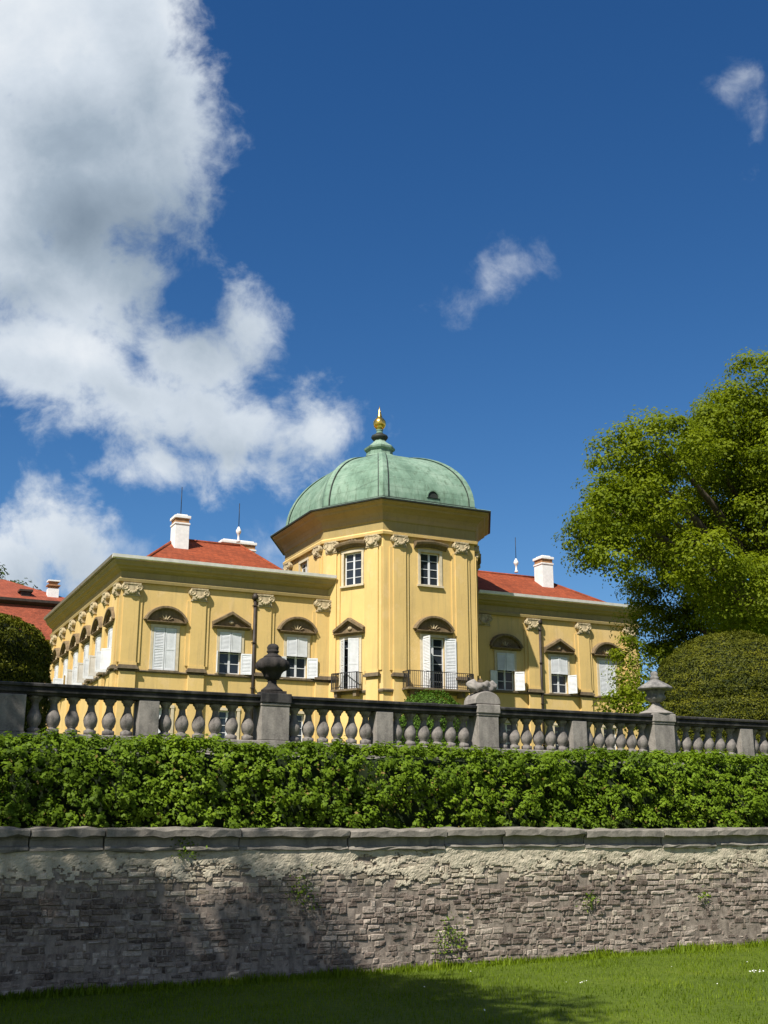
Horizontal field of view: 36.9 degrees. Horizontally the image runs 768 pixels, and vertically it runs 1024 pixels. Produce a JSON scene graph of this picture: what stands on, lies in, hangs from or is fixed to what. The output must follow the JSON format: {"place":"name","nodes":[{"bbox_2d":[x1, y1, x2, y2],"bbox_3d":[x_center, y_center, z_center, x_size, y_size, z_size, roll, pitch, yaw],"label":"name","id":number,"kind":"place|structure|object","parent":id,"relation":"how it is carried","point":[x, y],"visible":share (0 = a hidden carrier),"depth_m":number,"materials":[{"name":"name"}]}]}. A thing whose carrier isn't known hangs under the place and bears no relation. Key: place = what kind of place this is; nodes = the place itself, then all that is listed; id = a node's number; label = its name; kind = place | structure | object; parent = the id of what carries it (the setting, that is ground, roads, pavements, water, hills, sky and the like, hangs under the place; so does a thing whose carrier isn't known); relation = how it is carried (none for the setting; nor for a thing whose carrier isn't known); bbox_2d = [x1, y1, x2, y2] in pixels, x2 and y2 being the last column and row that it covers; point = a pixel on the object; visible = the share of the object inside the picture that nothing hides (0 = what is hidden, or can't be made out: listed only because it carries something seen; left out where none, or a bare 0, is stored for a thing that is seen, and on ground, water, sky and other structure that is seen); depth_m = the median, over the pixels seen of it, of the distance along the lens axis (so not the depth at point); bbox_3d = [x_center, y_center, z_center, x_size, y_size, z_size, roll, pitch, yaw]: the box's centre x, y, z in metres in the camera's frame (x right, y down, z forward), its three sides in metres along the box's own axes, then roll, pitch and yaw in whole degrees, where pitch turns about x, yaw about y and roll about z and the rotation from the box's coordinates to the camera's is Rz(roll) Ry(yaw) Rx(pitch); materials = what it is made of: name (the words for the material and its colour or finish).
{"place":"outdoors","nodes":[
{"label":"outdoors","id":0,"kind":"place"},
{"bbox_2d":[44,406,646,749],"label":"palace","id":1,"kind":"structure","parent":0,"point":[380,586],"depth_m":63.36,"materials":[{"name":"paint"}]},
{"bbox_2d":[51,648,59,683],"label":"window","id":2,"kind":"structure","parent":1,"relation":"in","point":[56,651],"depth_m":73.14,"materials":[{"name":"wood"}]},
{"bbox_2d":[53,641,69,683],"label":"window","id":3,"kind":"structure","parent":1,"relation":"in","point":[64,651],"depth_m":70.70,"materials":[{"name":"wood"}]},
{"bbox_2d":[65,633,79,684],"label":"window","id":4,"kind":"structure","parent":1,"relation":"in","point":[74,642],"depth_m":67.60,"materials":[{"name":"wood"}]},
{"bbox_2d":[71,625,90,684],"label":"window","id":5,"kind":"structure","parent":1,"relation":"in","point":[77,672],"depth_m":65.07,"materials":[{"name":"wood"}]},
{"bbox_2d":[83,616,102,680],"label":"window","id":6,"kind":"structure","parent":1,"relation":"in","point":[89,672],"depth_m":62.38,"materials":[{"name":"wood"}]},
{"bbox_2d":[95,607,114,673],"bbox_3d":[-14.354,6.619,59.692,0.819,3.460,2.368,7,-17,-25],"label":"window","id":7,"kind":"structure","parent":1,"relation":"in","point":[103,657],"depth_m":59.66,"materials":[{"name":"wood"}]},
{"bbox_2d":[143,606,188,672],"bbox_3d":[-11.311,6.545,59.425,2.368,3.460,0.480,7,-17,-25],"label":"window","id":8,"kind":"structure","parent":1,"relation":"in","point":[164,640],"depth_m":59.41,"materials":[{"name":"wood"}]},
{"bbox_2d":[158,705,174,734],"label":"basement window","id":9,"kind":"structure","parent":1,"relation":"in","point":[172,707],"depth_m":58.60,"materials":[{"name":"white paint"}]},
{"bbox_2d":[219,707,240,739],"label":"basement window","id":10,"kind":"structure","parent":1,"relation":"in","point":[223,714],"depth_m":59.93,"materials":[{"name":"grey glass"}]},
{"bbox_2d":[212,611,251,676],"bbox_3d":[-8.008,6.927,60.789,2.203,3.450,0.766,7,-17,-25],"label":"window","id":11,"kind":"structure","parent":1,"relation":"in","point":[230,643],"depth_m":60.89,"materials":[{"name":"wood"}]},
{"bbox_2d":[289,711,304,741],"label":"basement window","id":12,"kind":"structure","parent":1,"relation":"in","point":[300,714],"depth_m":61.67,"materials":[{"name":"white paint"}]},
{"bbox_2d":[277,617,317,680],"bbox_3d":[-4.721,7.383,62.455,2.368,3.460,0.480,7,-17,-25],"label":"window","id":13,"kind":"structure","parent":1,"relation":"in","point":[296,647],"depth_m":62.47,"materials":[{"name":"wood"}]},
{"bbox_2d":[298,557,308,571],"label":"upper window","id":14,"kind":"structure","parent":1,"relation":"in","point":[305,567],"depth_m":67.76,"materials":[{"name":"white paint"}]},
{"bbox_2d":[332,618,364,688],"bbox_3d":[-1.893,7.700,62.326,2.040,4.040,0.633,-10,-19,33],"label":"french window","id":15,"kind":"structure","parent":1,"relation":"in","point":[350,648],"depth_m":62.24,"materials":[{"name":"wood"}]},
{"bbox_2d":[335,534,366,588],"bbox_3d":[-1.772,2.673,63.676,2.000,2.990,0.560,-10,-19,33],"label":"upper window","id":16,"kind":"structure","parent":1,"relation":"in","point":[354,561],"depth_m":63.77,"materials":[{"name":"white paint"}]},
{"bbox_2d":[414,539,448,588],"bbox_3d":[2.588,2.696,63.759,2.000,2.990,0.560,7,-17,-25],"label":"upper window","id":17,"kind":"structure","parent":1,"relation":"in","point":[427,563],"depth_m":63.84,"materials":[{"name":"white paint"}]},
{"bbox_2d":[413,616,456,688],"bbox_3d":[2.831,7.641,62.319,2.575,4.150,0.896,7,-17,-25],"label":"french window","id":18,"kind":"structure","parent":1,"relation":"in","point":[431,647],"depth_m":62.66,"materials":[{"name":"wood"}]},
{"bbox_2d":[490,634,524,692],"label":"window","id":19,"kind":"structure","parent":1,"relation":"in","point":[505,662],"depth_m":67.90,"materials":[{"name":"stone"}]},
{"bbox_2d":[504,720,510,748],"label":"basement window","id":20,"kind":"structure","parent":1,"relation":"in","point":[507,726],"depth_m":67.09,"materials":[{"name":"grey glass"}]},
{"bbox_2d":[553,723,558,749],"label":"basement window","id":21,"kind":"structure","parent":1,"relation":"in","point":[555,728],"depth_m":68.41,"materials":[{"name":"white paint"}]},
{"bbox_2d":[544,638,577,695],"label":"window","id":22,"kind":"structure","parent":1,"relation":"in","point":[558,665],"depth_m":69.46,"materials":[{"name":"wood"}]},
{"bbox_2d":[591,642,622,696],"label":"window","id":23,"kind":"structure","parent":1,"relation":"in","point":[599,650],"depth_m":70.88,"materials":[{"name":"wood"}]},
{"bbox_2d":[601,725,617,749],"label":"basement window","id":24,"kind":"structure","parent":1,"relation":"in","point":[603,730],"depth_m":70.05,"materials":[{"name":"white paint"}]},
{"bbox_2d":[0,936,767,1023],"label":"lawn","id":25,"kind":"structure","parent":0,"point":[497,1013],"depth_m":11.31,"materials":[{"name":"green plant"}]},
{"bbox_2d":[0,826,767,995],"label":"garden wall","id":26,"kind":"structure","parent":25,"relation":"on","point":[85,905],"depth_m":13.48,"materials":[{"name":"stone"}]},
{"bbox_2d":[171,837,207,859],"bbox_3d":[-2.170,3.733,12.767,0.428,0.343,0.117,7,-17,-25],"label":"wall creeper","id":27,"kind":"object","parent":26,"relation":"attached to","point":[185,850],"depth_m":12.76,"materials":[{"name":"green plant"}]},
{"bbox_2d":[284,864,320,915],"bbox_3d":[-0.920,4.334,13.203,0.457,0.575,0.142,7,-17,-25],"label":"wall creeper","id":28,"kind":"object","parent":26,"relation":"attached to","point":[301,891],"depth_m":13.20,"materials":[{"name":"green plant"}]},
{"bbox_2d":[422,912,470,960],"bbox_3d":[0.780,5.101,13.800,0.641,0.575,0.197,7,-17,-25],"label":"wall creeper","id":29,"kind":"object","parent":26,"relation":"attached to","point":[454,934],"depth_m":13.85,"materials":[{"name":"green plant"}]},
{"bbox_2d":[575,887,598,912],"bbox_3d":[2.644,4.994,14.789,0.403,0.326,0.138,7,-17,-25],"label":"wall creeper","id":30,"kind":"object","parent":26,"relation":"attached to","point":[593,898],"depth_m":14.83,"materials":[{"name":"green plant"}]},
{"bbox_2d":[698,886,710,903],"bbox_3d":[4.364,5.225,15.610,0.219,0.291,0.094,7,-17,-25],"label":"wall creeper","id":31,"kind":"object","parent":26,"relation":"attached to","point":[704,893],"depth_m":15.61,"materials":[{"name":"green plant"}]},
{"bbox_2d":[0,0,767,706],"label":"sky","id":32,"kind":"structure","parent":0,"point":[234,234],"materials":[{"name":"blue"}]},
{"bbox_3d":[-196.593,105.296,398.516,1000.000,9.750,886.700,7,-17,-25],"label":"terrace ground","id":33,"kind":"structure","parent":0,"visible":0},
{"bbox_2d":[0,562,41,590],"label":"leafy tree","id":34,"kind":"object","parent":33,"relation":"on","point":[14,581],"visible":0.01,"depth_m":125.92,"materials":[{"name":"green plant"}]},
{"bbox_2d":[0,613,53,732],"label":"topiary","id":35,"kind":"object","parent":33,"relation":"on","point":[26,650],"visible":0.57,"depth_m":24.32,"materials":[{"name":"green plant"}]},
{"bbox_2d":[0,579,63,710],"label":"outbuilding","id":36,"kind":"structure","parent":33,"relation":"on","point":[27,604],"depth_m":87.47,"materials":[{"name":"red tile"}]},
{"bbox_2d":[0,727,767,828],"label":"hedge","id":37,"kind":"object","parent":33,"relation":"on","point":[178,782],"visible":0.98,"depth_m":14.44,"materials":[{"name":"green plant"}]},
{"bbox_2d":[0,681,767,763],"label":"balustrade","id":38,"kind":"object","parent":33,"relation":"on","point":[271,724],"visible":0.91,"depth_m":20.49,"materials":[{"name":"stone"}]},
{"bbox_2d":[255,644,289,693],"bbox_3d":[-1.952,2.746,20.115,0.617,0.895,0.618,7,-17,-25],"label":"urn","id":39,"kind":"object","parent":38,"relation":"on","point":[272,665],"visible":1,"depth_m":19.95,"materials":[{"name":"stone"}]},
{"bbox_2d":[464,679,500,704],"bbox_3d":[1.857,3.416,21.815,0.650,0.490,0.440,7,-17,-25],"label":"carved ornament","id":40,"kind":"object","parent":38,"relation":"on","point":[483,693],"visible":0.99,"depth_m":21.66,"materials":[{"name":"stone"}]},
{"bbox_2d":[637,671,673,713],"bbox_3d":[5.558,3.705,23.566,0.716,0.885,0.716,-8,-17,27],"label":"urn","id":41,"kind":"object","parent":38,"relation":"on","point":[654,688],"visible":0.98,"depth_m":23.40,"materials":[{"name":"stone"}]},
{"bbox_2d":[399,689,466,746],"bbox_3d":[1.078,5.034,26.739,2.014,1.828,1.966,7,-17,-25],"label":"topiary","id":42,"kind":"object","parent":33,"relation":"on","point":[423,698],"visible":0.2,"depth_m":26.32,"materials":[{"name":"green plant"}]},
{"bbox_2d":[551,349,767,735],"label":"leafy tree","id":43,"kind":"object","parent":33,"relation":"on","point":[727,596],"visible":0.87,"depth_m":49.70,"materials":[{"name":"green plant"}]},
{"bbox_2d":[648,629,767,753],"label":"topiary","id":44,"kind":"object","parent":33,"relation":"on","point":[724,674],"visible":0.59,"depth_m":32.99,"materials":[{"name":"green plant"}]}
]}

